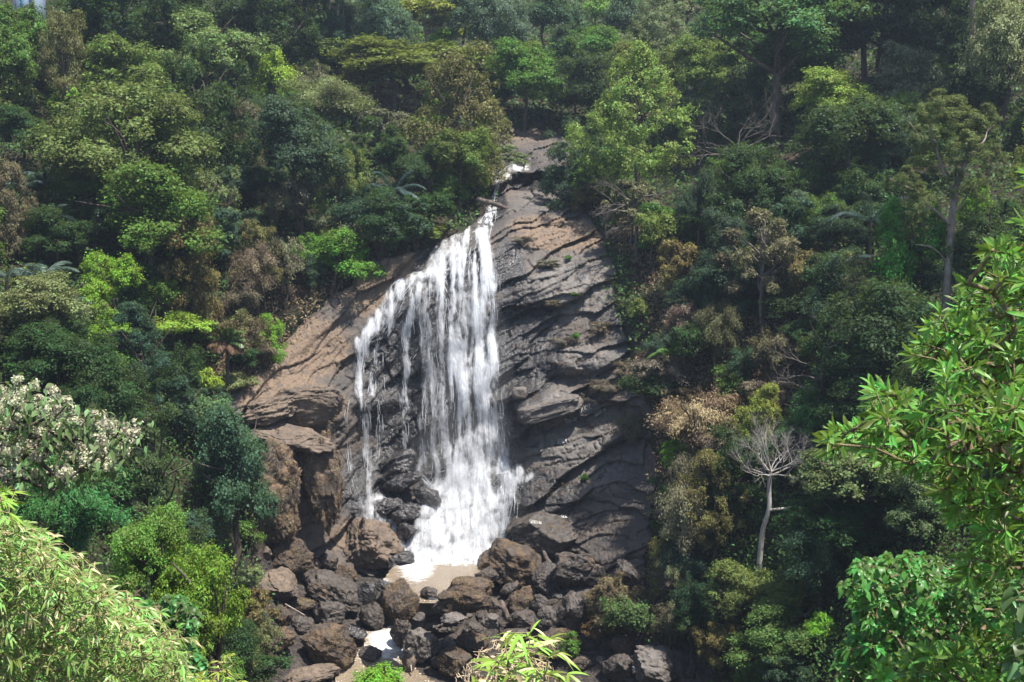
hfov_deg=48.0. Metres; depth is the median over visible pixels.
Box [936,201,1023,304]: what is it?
tree
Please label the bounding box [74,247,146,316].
tree
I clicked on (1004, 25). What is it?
tree
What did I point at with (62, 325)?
shrub
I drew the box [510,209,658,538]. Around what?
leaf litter
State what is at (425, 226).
shrub
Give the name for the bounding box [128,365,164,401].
shrub
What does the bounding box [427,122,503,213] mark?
tree
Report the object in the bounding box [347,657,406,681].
shrub
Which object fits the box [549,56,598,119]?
tree
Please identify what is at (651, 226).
tree
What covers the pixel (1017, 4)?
tree
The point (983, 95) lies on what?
shrub
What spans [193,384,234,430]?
shrub
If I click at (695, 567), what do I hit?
shrub
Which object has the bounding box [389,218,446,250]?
shrub
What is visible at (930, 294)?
shrub
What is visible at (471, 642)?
boulder
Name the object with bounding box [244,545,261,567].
boulder
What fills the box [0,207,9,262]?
tree
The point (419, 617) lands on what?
boulder
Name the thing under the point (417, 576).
pool
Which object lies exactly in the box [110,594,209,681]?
tree
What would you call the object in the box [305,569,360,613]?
boulder
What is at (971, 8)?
tree
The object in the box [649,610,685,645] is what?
shrub
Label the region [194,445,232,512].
shrub
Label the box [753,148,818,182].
dead tree
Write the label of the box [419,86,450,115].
tree
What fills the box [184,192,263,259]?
shrub
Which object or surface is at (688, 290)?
shrub
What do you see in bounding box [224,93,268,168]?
tree
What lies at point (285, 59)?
shrub
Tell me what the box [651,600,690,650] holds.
bamboo clump
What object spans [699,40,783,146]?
tree
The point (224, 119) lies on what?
shrub
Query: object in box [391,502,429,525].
boulder
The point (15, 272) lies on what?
palm
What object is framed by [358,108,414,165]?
tree
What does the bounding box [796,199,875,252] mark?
tree
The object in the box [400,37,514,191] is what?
tree
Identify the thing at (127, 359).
shrub
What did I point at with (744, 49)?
tree
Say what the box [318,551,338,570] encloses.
boulder
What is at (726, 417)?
shrub
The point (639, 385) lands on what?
shrub
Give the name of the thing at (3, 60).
tree
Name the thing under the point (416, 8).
tree
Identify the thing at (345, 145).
tree
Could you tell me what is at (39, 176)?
palm
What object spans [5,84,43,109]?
shrub
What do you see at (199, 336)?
shrub
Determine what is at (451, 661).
boulder
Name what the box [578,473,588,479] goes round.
plant
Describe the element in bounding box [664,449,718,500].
tree
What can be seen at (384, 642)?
stream
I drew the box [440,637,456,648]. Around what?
boulder
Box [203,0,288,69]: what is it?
tree
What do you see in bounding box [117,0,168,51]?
tree
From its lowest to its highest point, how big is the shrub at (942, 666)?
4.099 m
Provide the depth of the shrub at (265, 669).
64.18 m
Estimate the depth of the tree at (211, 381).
75.33 m
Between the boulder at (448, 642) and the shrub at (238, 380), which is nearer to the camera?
the boulder at (448, 642)
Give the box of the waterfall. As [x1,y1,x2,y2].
[336,163,549,565]
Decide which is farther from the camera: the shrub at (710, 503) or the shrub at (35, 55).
the shrub at (35, 55)
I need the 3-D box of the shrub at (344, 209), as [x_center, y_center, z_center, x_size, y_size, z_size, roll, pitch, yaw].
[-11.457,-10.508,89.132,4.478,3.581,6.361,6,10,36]
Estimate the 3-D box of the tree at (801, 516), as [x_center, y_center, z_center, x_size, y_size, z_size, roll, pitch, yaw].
[17.025,10.566,60.413,6.730,6.485,5.873,6,10,38]
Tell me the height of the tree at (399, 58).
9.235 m
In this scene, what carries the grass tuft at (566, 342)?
on the cliff
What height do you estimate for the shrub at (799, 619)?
2.941 m
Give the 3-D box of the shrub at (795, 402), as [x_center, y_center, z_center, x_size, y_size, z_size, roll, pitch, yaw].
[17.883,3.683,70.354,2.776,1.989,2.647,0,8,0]
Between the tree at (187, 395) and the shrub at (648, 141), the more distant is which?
the shrub at (648, 141)
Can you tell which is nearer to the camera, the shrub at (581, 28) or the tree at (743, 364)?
the tree at (743, 364)
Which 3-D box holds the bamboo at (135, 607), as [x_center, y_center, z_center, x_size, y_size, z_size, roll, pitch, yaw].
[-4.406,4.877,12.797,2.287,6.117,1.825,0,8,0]
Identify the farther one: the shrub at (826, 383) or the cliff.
the cliff
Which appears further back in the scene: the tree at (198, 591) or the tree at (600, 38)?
the tree at (600, 38)
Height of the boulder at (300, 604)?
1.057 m
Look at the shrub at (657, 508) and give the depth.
74.66 m
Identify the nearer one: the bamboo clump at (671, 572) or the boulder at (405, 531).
the bamboo clump at (671, 572)
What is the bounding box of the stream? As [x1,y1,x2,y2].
[335,603,439,681]
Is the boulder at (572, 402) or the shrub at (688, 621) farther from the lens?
the boulder at (572, 402)
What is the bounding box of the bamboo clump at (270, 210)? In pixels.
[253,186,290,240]
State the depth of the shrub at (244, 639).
62.15 m
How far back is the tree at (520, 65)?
117.80 m
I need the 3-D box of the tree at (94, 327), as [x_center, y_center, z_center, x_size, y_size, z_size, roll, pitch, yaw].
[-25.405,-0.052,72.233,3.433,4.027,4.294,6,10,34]
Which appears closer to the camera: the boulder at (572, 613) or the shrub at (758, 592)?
the shrub at (758, 592)
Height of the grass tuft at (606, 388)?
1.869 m
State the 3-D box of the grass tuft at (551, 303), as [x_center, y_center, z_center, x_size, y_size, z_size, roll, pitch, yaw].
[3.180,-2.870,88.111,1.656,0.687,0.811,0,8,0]
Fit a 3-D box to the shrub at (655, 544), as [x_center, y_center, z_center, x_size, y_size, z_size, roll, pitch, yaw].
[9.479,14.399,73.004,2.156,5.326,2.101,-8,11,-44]
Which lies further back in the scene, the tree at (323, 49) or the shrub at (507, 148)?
the tree at (323, 49)
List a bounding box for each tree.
[0,0,55,82]
[0,28,20,80]
[0,70,45,111]
[0,100,55,174]
[0,156,38,258]
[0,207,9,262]
[0,267,92,337]
[0,319,132,392]
[0,372,153,504]
[9,263,34,290]
[14,63,226,258]
[17,201,107,271]
[36,172,112,199]
[37,3,95,129]
[41,0,160,111]
[44,79,102,113]
[61,303,108,335]
[64,350,156,445]
[69,29,176,133]
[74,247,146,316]
[75,150,233,316]
[79,309,136,338]
[97,297,191,413]
[103,493,194,668]
[107,394,209,595]
[116,0,217,96]
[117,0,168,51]
[130,274,190,333]
[149,535,256,681]
[150,4,282,118]
[151,309,217,351]
[156,379,209,451]
[157,212,225,350]
[157,340,208,409]
[158,36,261,209]
[173,393,232,441]
[174,363,224,395]
[188,395,283,596]
[191,162,242,259]
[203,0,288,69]
[212,240,255,271]
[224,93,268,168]
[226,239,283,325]
[237,0,326,88]
[242,88,353,229]
[242,480,267,544]
[249,47,302,98]
[263,234,309,313]
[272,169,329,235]
[282,35,356,67]
[286,0,357,75]
[288,58,331,90]
[307,138,364,201]
[311,148,371,242]
[322,32,475,115]
[332,65,391,100]
[335,2,339,75]
[342,0,344,82]
[344,0,421,79]
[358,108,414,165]
[364,77,425,112]
[391,135,451,195]
[398,0,472,42]
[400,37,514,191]
[412,114,439,135]
[415,26,462,47]
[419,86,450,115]
[422,45,501,97]
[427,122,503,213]
[442,0,494,44]
[458,0,537,50]
[483,32,568,131]
[516,0,582,50]
[519,39,542,53]
[545,20,583,53]
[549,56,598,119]
[551,21,628,71]
[553,0,593,36]
[558,34,702,221]
[566,112,629,175]
[569,146,655,199]
[580,0,614,26]
[588,173,678,262]
[600,176,662,247]
[601,0,653,34]
[601,40,645,83]
[618,0,694,77]
[624,20,676,51]
[634,208,679,275]
[639,41,686,114]
[643,387,745,469]
[654,472,721,578]
[656,237,705,306]
[662,0,703,33]
[663,29,745,101]
[664,296,706,359]
[664,449,718,500]
[666,88,796,167]
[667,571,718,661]
[670,445,752,570]
[671,164,721,251]
[684,0,775,101]
[687,205,758,312]
[689,620,747,681]
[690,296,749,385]
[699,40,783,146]
[699,424,745,479]
[700,139,811,229]
[700,557,774,644]
[701,0,879,147]
[709,206,804,335]
[720,594,836,681]
[722,346,763,403]
[724,31,755,67]
[727,410,817,575]
[731,381,795,473]
[733,379,792,416]
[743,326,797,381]
[752,567,817,609]
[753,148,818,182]
[763,485,899,596]
[765,300,867,447]
[769,524,873,612]
[773,379,856,447]
[776,248,820,319]
[779,187,813,248]
[784,87,913,170]
[784,442,910,559]
[788,62,878,163]
[791,301,882,399]
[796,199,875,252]
[796,242,865,352]
[807,265,969,384]
[811,128,1023,621]
[812,367,898,444]
[816,0,949,90]
[840,249,904,359]
[857,95,924,191]
[861,0,867,92]
[866,188,947,322]
[870,0,967,75]
[875,37,948,133]
[880,346,980,475]
[883,469,961,560]
[889,88,1011,313]
[915,53,955,87]
[919,0,1003,83]
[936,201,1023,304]
[952,0,1023,131]
[955,177,994,225]
[969,0,975,119]
[1005,122,1023,184]
[1006,0,1023,13]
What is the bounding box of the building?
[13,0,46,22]
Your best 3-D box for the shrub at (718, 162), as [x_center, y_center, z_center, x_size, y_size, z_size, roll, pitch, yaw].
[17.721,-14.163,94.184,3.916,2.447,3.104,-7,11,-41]
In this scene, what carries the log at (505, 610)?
on the boulder at (524, 618)
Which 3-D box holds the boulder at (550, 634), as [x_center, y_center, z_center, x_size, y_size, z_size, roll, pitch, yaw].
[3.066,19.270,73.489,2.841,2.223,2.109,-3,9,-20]
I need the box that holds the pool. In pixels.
[384,561,480,602]
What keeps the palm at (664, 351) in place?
on the terrain
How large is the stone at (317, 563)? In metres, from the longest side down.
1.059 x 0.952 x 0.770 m
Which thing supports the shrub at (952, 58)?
on the terrain
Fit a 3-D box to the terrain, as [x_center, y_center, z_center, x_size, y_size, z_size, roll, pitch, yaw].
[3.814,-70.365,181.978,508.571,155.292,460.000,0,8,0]
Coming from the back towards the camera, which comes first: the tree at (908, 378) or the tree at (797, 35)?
the tree at (797, 35)
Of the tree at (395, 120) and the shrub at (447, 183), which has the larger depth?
the tree at (395, 120)
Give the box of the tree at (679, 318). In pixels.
[664,296,706,359]
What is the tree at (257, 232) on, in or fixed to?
on the terrain
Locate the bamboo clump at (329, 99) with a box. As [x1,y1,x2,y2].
[264,71,377,140]
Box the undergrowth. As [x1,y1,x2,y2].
[0,0,1023,681]
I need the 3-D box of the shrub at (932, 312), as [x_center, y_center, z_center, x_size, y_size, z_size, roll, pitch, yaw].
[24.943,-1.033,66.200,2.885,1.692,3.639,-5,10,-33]
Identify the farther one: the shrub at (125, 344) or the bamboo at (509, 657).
the shrub at (125, 344)
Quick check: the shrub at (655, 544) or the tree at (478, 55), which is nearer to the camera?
the shrub at (655, 544)
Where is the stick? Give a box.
[285,603,304,615]
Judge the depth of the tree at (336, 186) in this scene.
89.50 m
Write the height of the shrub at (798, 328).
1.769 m
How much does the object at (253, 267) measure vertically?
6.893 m
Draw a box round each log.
[476,197,508,208]
[499,600,509,618]
[540,547,551,561]
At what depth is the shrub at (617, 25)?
137.18 m
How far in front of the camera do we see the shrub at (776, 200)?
84.20 m
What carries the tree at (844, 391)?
on the terrain
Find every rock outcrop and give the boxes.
[240,394,297,427]
[248,422,338,453]
[253,436,302,545]
[275,383,344,426]
[296,429,344,535]
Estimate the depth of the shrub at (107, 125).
94.33 m
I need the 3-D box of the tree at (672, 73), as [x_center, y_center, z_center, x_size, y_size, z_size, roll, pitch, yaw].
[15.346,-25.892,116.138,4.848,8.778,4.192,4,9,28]
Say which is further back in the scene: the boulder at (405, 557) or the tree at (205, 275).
the boulder at (405, 557)
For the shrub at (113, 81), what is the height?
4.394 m
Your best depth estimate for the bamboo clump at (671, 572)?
70.53 m
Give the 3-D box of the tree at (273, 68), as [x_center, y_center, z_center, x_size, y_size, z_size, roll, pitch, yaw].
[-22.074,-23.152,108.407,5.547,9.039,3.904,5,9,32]
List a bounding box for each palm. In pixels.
[0,267,34,305]
[1,261,79,277]
[2,177,45,223]
[22,149,75,202]
[25,204,76,261]
[70,297,92,304]
[206,323,246,400]
[363,170,426,206]
[646,339,696,410]
[829,192,920,266]
[842,254,879,262]
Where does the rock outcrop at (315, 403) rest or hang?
on the cliff
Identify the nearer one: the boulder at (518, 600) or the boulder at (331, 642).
the boulder at (331, 642)
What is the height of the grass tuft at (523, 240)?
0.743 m
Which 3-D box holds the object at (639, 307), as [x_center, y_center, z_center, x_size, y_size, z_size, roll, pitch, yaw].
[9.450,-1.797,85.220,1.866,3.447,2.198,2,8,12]
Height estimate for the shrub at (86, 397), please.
3.686 m
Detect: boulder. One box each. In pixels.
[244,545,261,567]
[259,566,298,600]
[263,546,271,558]
[268,626,296,652]
[272,536,314,575]
[276,604,292,626]
[285,663,341,681]
[289,596,316,611]
[291,615,314,634]
[300,621,356,670]
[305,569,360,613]
[311,601,347,623]
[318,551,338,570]
[335,562,357,581]
[343,516,405,571]
[346,623,367,641]
[357,581,377,604]
[358,601,383,629]
[359,645,382,661]
[373,497,403,521]
[374,579,390,591]
[377,445,419,489]
[380,578,420,621]
[382,471,421,493]
[385,550,414,568]
[389,619,410,646]
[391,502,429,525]
[396,522,419,541]
[402,627,441,663]
[402,653,415,671]
[408,614,456,632]
[411,612,424,622]
[413,487,441,506]
[420,586,436,597]
[431,657,438,669]
[432,600,441,612]
[436,645,471,678]
[437,575,493,612]
[440,611,467,623]
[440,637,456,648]
[456,632,488,654]
[461,620,487,635]
[474,566,498,580]
[478,537,549,586]
[480,613,498,628]
[486,597,502,612]
[494,474,504,488]
[497,414,504,422]
[500,580,519,595]
[500,628,530,640]
[505,590,533,613]
[506,509,577,556]
[506,607,535,630]
[512,386,526,398]
[516,391,583,424]
[519,585,535,594]
[530,594,550,610]
[532,561,560,595]
[534,605,559,629]
[535,627,554,637]
[538,628,579,659]
[553,552,607,589]
[556,590,595,631]
[571,655,592,670]
[600,653,632,681]
[609,635,634,656]
[615,558,648,600]
[631,644,684,681]
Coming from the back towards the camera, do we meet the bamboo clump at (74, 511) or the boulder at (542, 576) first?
the boulder at (542, 576)
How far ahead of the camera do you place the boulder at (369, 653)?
73.92 m
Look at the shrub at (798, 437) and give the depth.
68.95 m
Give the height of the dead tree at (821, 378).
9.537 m
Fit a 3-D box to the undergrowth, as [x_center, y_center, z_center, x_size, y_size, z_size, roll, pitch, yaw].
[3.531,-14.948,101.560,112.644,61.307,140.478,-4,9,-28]
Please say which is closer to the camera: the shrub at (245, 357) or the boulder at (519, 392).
the shrub at (245, 357)
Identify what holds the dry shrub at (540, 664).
on the terrain
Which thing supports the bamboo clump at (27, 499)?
on the terrain
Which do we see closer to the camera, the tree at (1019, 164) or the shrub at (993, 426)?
the shrub at (993, 426)
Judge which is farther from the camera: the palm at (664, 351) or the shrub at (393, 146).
the shrub at (393, 146)
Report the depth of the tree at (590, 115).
103.56 m
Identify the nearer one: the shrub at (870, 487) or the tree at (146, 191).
the shrub at (870, 487)
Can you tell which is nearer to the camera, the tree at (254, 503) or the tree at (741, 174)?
the tree at (254, 503)
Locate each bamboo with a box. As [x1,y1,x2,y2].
[0,483,29,527]
[0,512,198,681]
[22,520,200,681]
[188,653,247,681]
[470,620,586,681]
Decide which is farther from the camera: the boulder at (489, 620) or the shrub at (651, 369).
the shrub at (651, 369)
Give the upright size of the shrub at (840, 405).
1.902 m
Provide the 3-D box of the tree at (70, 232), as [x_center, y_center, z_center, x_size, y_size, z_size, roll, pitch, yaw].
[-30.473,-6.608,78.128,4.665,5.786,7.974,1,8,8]
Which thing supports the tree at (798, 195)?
on the terrain
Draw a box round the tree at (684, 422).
[643,387,745,469]
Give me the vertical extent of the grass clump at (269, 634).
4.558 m
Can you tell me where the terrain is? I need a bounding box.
[0,0,1023,681]
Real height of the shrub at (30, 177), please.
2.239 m
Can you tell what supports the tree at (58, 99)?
on the terrain
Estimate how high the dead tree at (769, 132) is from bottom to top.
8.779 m
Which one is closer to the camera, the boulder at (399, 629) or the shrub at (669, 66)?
the boulder at (399, 629)
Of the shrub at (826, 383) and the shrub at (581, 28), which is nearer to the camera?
the shrub at (826, 383)
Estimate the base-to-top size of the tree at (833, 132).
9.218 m
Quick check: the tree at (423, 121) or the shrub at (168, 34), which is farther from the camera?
the shrub at (168, 34)
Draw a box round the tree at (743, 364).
[722,346,763,403]
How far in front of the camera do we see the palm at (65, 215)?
78.55 m
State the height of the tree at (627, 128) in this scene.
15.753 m
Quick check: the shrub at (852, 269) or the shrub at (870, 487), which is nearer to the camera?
the shrub at (870, 487)
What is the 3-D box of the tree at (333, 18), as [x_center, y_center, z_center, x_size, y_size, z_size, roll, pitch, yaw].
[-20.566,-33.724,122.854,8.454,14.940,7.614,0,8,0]
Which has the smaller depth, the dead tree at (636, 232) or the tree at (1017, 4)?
the dead tree at (636, 232)
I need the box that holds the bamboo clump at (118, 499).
[87,444,147,535]
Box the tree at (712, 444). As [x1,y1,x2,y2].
[699,424,745,479]
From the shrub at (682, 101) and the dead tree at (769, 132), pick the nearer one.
the dead tree at (769, 132)
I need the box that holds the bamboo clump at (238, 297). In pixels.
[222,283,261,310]
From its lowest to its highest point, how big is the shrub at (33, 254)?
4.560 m
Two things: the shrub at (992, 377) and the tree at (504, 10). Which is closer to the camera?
the shrub at (992, 377)
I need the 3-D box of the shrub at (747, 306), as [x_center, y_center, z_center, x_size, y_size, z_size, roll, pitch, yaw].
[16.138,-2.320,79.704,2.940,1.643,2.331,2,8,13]
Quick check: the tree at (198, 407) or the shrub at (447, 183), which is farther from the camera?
the shrub at (447, 183)
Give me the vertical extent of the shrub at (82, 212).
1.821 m
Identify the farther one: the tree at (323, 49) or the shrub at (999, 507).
the tree at (323, 49)
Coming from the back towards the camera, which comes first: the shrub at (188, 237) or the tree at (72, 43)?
the tree at (72, 43)
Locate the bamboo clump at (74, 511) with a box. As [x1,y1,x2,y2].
[4,449,146,570]
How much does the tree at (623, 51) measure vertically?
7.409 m
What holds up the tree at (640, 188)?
on the terrain
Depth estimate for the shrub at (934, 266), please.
71.64 m
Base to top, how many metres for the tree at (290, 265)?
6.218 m
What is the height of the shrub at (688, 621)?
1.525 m
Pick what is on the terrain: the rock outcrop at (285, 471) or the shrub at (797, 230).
the shrub at (797, 230)
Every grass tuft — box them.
[508,236,536,244]
[536,259,562,268]
[544,299,562,307]
[546,337,583,347]
[575,391,595,403]
[586,377,624,399]
[588,320,612,337]
[609,358,633,379]
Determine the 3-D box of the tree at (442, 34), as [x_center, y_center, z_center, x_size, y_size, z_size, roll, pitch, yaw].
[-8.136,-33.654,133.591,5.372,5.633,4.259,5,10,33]
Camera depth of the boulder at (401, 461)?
86.54 m
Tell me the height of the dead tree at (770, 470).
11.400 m
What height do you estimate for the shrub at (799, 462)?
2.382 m
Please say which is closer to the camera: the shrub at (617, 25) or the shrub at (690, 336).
the shrub at (690, 336)
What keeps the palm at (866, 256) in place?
on the terrain
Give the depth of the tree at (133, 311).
68.70 m
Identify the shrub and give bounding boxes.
[0,68,57,108]
[0,211,17,236]
[0,311,53,338]
[0,338,46,383]
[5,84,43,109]
[8,171,67,193]
[11,21,41,58]
[11,202,75,262]
[21,263,72,286]
[21,314,80,332]
[26,189,84,235]
[35,309,117,397]
[50,380,121,436]
[62,204,102,222]
[66,107,132,142]
[66,401,147,453]
[69,333,148,385]
[89,181,142,234]
[93,66,132,99]
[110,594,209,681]
[114,328,162,349]
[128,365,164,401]
[138,258,199,290]
[158,306,185,331]
[162,20,178,49]
[167,219,217,248]
[173,506,216,546]
[176,116,227,135]
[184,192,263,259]
[185,329,228,341]
[191,208,243,234]
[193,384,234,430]
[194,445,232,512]
[197,649,247,681]
[203,606,265,669]
[207,88,262,131]
[209,168,286,219]
[213,346,263,372]
[217,369,260,393]
[218,307,277,351]
[221,307,253,327]
[222,163,271,195]
[226,646,296,681]
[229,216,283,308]
[232,563,265,599]
[234,583,281,623]
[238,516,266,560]
[248,163,297,208]
[253,58,293,83]
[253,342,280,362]
[254,312,289,367]
[271,85,302,100]
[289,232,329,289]
[296,249,327,289]
[304,221,387,296]
[313,214,383,246]
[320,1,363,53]
[325,182,384,226]
[338,182,415,246]
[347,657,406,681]
[348,222,395,253]
[350,115,418,186]
[377,193,434,238]
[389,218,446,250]
[402,190,458,220]
[410,34,426,52]
[421,173,471,199]
[455,639,560,681]
[456,68,514,104]
[470,177,489,195]
[497,144,531,166]
[506,62,563,92]
[535,114,613,212]
[540,29,584,64]
[548,48,634,114]
[552,44,620,73]
[558,631,582,659]
[559,122,578,136]
[566,131,632,169]
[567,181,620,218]
[576,25,625,38]
[580,569,645,635]
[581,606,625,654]
[592,95,632,111]
[596,588,655,641]
[598,13,629,33]
[605,409,647,443]
[609,119,660,151]
[615,361,686,397]
[623,348,701,385]
[627,48,681,75]
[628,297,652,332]
[631,356,680,376]
[633,202,701,251]
[639,331,683,353]
[642,214,715,237]
[643,488,680,522]
[644,96,709,147]
[644,475,679,541]
[646,378,688,406]
[646,527,669,603]
[649,571,693,597]
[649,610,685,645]
[652,539,710,581]
[654,91,716,141]
[658,436,695,476]
[660,207,716,229]
[662,251,750,309]
[668,321,713,356]
[668,601,713,635]
[675,380,713,405]
[694,113,729,136]
[699,489,720,517]
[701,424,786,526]
[704,157,726,178]
[708,139,799,205]
[709,411,738,427]
[711,180,744,230]
[712,218,760,253]
[712,446,753,477]
[713,364,749,412]
[716,415,762,439]
[722,231,753,251]
[725,297,764,319]
[727,265,766,299]
[730,262,766,298]
[732,658,778,681]
[735,565,755,582]
[737,437,788,465]
[745,584,767,631]
[750,190,781,227]
[751,266,808,290]
[754,282,832,319]
[756,194,815,240]
[756,651,815,681]
[757,600,804,639]
[762,198,805,254]
[776,317,821,340]
[783,390,828,412]
[784,159,838,191]
[785,414,828,454]
[787,344,822,365]
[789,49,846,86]
[790,443,837,477]
[796,249,846,284]
[799,190,846,236]
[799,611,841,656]
[800,359,865,394]
[801,164,856,207]
[808,503,871,551]
[816,398,856,418]
[818,184,860,220]
[825,267,871,286]
[827,549,1014,681]
[829,163,912,204]
[829,477,876,502]
[840,142,915,175]
[847,200,890,226]
[861,151,901,181]
[861,616,1023,681]
[862,83,939,134]
[867,71,928,99]
[874,35,910,62]
[874,233,955,301]
[876,512,918,532]
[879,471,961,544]
[903,123,967,156]
[903,285,936,295]
[918,258,943,284]
[922,310,982,329]
[939,42,1013,98]
[941,69,1020,115]
[967,359,997,387]
[968,415,1003,434]
[972,260,1019,301]
[979,443,1022,480]
[982,299,1023,324]
[986,480,1023,520]
[992,198,1023,229]
[994,577,1023,681]
[1006,109,1023,142]
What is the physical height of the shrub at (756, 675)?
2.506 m
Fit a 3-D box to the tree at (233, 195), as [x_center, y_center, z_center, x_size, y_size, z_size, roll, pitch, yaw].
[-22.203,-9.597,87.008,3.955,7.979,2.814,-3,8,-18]
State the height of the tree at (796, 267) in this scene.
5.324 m
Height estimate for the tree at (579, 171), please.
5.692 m
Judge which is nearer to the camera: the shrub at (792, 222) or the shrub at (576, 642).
the shrub at (576, 642)
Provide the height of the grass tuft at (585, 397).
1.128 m
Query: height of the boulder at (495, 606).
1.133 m
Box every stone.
[313,558,321,569]
[464,613,472,618]
[475,611,483,621]
[549,599,557,604]
[552,591,562,600]
[596,656,605,663]
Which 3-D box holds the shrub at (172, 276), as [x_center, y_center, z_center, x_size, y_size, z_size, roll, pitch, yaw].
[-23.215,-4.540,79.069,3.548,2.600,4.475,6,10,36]
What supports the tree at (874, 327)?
on the terrain
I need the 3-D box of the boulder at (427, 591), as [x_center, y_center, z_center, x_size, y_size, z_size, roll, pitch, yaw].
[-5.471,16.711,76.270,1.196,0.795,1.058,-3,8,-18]
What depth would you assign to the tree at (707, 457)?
69.51 m
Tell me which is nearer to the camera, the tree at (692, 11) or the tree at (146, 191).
the tree at (146, 191)
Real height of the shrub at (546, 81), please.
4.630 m
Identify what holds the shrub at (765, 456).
on the terrain
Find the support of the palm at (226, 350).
on the terrain
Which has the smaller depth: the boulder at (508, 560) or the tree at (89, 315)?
the tree at (89, 315)
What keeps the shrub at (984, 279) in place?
on the terrain
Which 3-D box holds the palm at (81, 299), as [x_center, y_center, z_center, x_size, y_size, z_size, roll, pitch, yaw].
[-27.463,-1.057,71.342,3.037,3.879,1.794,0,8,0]
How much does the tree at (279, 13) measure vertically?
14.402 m
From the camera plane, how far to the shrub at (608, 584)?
72.49 m
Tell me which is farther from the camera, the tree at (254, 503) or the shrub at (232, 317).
the shrub at (232, 317)
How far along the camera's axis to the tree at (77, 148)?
82.07 m
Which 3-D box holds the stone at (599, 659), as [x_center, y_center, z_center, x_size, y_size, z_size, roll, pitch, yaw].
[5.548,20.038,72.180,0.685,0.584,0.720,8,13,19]
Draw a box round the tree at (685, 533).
[654,472,721,578]
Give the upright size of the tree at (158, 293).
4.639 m
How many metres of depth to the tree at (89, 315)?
71.28 m
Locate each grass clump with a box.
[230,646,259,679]
[251,615,283,681]
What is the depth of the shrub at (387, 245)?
89.63 m
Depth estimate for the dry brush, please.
80.77 m
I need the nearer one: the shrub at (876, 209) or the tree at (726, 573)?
the tree at (726, 573)
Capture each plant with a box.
[571,332,580,337]
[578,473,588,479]
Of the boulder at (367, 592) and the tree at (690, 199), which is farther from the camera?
the tree at (690, 199)
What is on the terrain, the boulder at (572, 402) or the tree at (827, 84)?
the tree at (827, 84)
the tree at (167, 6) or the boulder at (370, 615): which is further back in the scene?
the tree at (167, 6)
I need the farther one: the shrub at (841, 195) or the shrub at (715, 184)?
the shrub at (715, 184)
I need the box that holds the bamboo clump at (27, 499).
[0,445,62,536]
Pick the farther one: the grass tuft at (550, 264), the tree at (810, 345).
the grass tuft at (550, 264)
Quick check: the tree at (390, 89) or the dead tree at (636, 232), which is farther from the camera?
the tree at (390, 89)
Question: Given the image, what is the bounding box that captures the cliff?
[228,127,658,592]
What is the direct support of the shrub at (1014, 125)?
on the terrain
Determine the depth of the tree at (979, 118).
66.24 m
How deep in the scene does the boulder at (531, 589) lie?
79.03 m
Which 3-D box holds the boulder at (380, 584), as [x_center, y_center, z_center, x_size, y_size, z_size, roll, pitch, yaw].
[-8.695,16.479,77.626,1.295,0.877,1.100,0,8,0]
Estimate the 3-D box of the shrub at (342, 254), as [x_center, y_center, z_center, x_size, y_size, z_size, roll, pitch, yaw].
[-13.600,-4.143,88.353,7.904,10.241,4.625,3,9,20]
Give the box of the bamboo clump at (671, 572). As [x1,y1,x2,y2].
[654,548,690,601]
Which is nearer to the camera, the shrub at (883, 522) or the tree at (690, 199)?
the shrub at (883, 522)
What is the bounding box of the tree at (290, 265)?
[263,234,309,313]
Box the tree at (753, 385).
[733,379,792,416]
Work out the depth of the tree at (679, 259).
83.72 m
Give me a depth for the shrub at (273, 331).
82.32 m
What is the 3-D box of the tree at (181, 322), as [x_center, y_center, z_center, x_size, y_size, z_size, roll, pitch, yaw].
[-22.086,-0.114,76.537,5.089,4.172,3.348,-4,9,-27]
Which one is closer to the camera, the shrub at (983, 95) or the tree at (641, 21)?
the shrub at (983, 95)
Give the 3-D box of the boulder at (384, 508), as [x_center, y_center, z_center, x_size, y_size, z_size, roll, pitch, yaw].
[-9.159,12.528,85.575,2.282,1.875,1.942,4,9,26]
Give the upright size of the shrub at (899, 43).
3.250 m
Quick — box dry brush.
[201,215,831,644]
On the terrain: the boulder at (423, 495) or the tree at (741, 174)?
the tree at (741, 174)
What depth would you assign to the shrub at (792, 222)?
80.56 m
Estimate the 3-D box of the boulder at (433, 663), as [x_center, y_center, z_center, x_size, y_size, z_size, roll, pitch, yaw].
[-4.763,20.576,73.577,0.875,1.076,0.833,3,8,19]
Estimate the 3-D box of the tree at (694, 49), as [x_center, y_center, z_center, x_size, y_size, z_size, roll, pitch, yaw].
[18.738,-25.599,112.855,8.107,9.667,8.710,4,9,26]
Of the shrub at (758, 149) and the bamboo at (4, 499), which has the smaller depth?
the bamboo at (4, 499)
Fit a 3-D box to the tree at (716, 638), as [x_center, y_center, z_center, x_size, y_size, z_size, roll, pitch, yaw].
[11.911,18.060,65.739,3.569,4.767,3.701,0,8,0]
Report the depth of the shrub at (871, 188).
82.39 m
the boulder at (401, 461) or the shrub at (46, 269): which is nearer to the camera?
the shrub at (46, 269)
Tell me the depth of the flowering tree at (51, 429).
23.55 m
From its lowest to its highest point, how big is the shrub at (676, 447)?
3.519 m
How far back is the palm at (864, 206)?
76.68 m
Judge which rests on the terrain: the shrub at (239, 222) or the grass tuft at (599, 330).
the shrub at (239, 222)
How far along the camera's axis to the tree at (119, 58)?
97.35 m
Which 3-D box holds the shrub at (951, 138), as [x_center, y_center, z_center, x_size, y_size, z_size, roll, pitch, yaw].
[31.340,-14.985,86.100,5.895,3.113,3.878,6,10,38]

